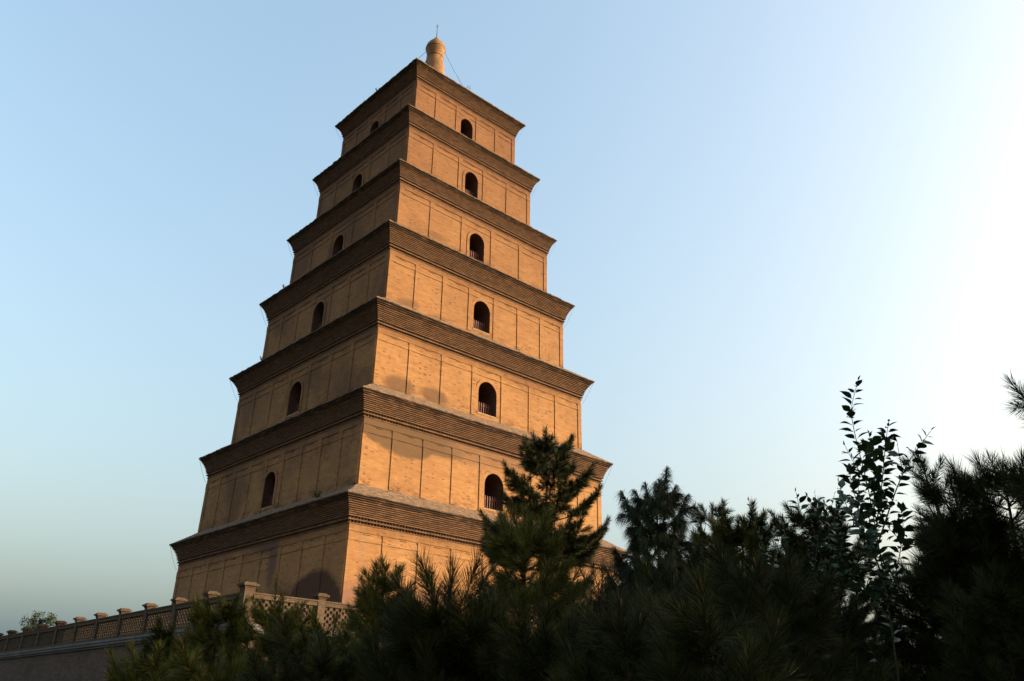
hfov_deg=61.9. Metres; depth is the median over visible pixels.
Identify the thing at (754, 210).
sky
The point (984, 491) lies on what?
pine tree
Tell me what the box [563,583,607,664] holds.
pine tree
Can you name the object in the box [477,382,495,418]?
window
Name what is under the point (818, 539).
leafy sapling
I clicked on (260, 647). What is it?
pine tree
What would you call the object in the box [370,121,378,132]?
window
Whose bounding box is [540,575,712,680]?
pine tree
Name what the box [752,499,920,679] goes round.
tree
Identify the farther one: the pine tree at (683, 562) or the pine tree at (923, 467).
the pine tree at (683, 562)
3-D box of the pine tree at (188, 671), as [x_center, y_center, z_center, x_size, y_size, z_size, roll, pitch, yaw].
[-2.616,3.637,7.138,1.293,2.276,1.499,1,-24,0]
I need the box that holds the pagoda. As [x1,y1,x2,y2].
[169,25,629,626]
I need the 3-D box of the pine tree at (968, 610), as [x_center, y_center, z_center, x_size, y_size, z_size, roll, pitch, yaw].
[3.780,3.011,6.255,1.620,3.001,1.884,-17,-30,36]
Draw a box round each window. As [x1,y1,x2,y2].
[260,472,274,509]
[286,382,300,417]
[311,302,323,331]
[332,235,342,255]
[352,174,361,191]
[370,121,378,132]
[460,119,471,138]
[465,172,477,197]
[469,234,483,261]
[473,301,489,334]
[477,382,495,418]
[483,474,502,511]
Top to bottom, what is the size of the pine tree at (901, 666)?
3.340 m
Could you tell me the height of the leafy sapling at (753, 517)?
3.796 m
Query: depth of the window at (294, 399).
69.56 m
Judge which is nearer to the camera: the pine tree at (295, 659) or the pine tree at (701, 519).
the pine tree at (295, 659)
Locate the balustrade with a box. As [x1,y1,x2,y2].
[0,581,538,653]
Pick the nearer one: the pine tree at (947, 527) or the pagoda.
the pine tree at (947, 527)
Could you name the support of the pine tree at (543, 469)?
on the ground
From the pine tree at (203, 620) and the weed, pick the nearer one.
the pine tree at (203, 620)
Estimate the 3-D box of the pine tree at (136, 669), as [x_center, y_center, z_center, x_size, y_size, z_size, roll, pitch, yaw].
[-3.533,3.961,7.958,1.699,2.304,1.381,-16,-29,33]
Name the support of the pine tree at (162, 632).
on the ground
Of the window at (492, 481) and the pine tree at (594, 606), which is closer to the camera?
the pine tree at (594, 606)
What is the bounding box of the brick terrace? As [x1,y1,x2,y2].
[0,623,375,680]
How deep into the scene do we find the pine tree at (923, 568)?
13.72 m
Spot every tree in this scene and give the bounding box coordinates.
[19,610,56,632]
[89,635,206,680]
[131,614,201,678]
[137,632,277,680]
[164,589,254,680]
[203,570,317,680]
[226,607,379,680]
[229,604,305,680]
[276,605,380,679]
[323,551,424,680]
[344,541,518,680]
[369,590,519,680]
[440,587,625,680]
[458,498,600,677]
[476,424,611,603]
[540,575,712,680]
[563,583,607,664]
[577,554,636,680]
[595,550,741,680]
[596,561,853,680]
[598,466,712,679]
[657,548,699,590]
[678,532,899,680]
[688,497,735,557]
[688,497,786,609]
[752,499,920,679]
[753,580,884,680]
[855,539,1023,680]
[882,637,919,680]
[898,447,972,644]
[899,442,1023,680]
[902,457,1023,680]
[906,513,975,680]
[922,557,1023,680]
[989,368,1023,595]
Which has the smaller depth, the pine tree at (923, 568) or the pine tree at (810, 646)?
the pine tree at (810, 646)
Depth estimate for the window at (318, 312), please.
73.40 m
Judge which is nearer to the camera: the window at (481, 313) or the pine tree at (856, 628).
the pine tree at (856, 628)
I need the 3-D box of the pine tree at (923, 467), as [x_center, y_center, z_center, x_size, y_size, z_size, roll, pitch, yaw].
[5.245,3.548,9.793,1.464,4.995,1.321,1,-24,0]
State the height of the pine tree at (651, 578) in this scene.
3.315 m
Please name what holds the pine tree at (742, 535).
on the ground
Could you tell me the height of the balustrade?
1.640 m
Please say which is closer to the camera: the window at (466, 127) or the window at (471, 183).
the window at (471, 183)
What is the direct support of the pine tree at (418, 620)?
on the ground
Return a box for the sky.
[0,0,1023,643]
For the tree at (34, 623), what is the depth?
87.18 m
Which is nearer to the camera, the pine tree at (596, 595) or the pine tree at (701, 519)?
the pine tree at (596, 595)
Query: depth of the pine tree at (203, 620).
11.29 m
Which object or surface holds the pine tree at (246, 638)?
on the ground
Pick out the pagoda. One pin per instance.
(405, 383)
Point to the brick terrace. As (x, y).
(83, 661)
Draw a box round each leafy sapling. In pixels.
[747,497,788,574]
[772,488,867,676]
[832,375,934,680]
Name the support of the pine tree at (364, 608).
on the ground
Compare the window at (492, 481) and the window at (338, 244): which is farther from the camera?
the window at (338, 244)
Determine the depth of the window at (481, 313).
72.63 m
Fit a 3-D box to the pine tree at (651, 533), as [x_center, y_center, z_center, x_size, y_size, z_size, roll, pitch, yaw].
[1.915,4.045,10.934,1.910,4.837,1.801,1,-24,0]
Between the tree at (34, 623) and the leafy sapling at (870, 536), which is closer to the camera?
the leafy sapling at (870, 536)
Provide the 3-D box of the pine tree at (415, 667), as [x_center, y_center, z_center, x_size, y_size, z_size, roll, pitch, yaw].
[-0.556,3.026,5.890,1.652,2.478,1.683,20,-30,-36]
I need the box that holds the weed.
[314,490,321,497]
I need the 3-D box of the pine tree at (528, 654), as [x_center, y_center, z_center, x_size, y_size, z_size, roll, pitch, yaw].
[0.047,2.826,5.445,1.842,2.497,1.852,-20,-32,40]
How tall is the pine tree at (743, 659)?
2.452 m
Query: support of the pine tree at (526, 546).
on the ground
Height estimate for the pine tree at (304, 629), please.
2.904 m
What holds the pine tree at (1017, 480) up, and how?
on the ground
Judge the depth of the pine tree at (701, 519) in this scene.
14.94 m
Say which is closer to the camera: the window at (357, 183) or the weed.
the weed
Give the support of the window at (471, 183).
in the pagoda

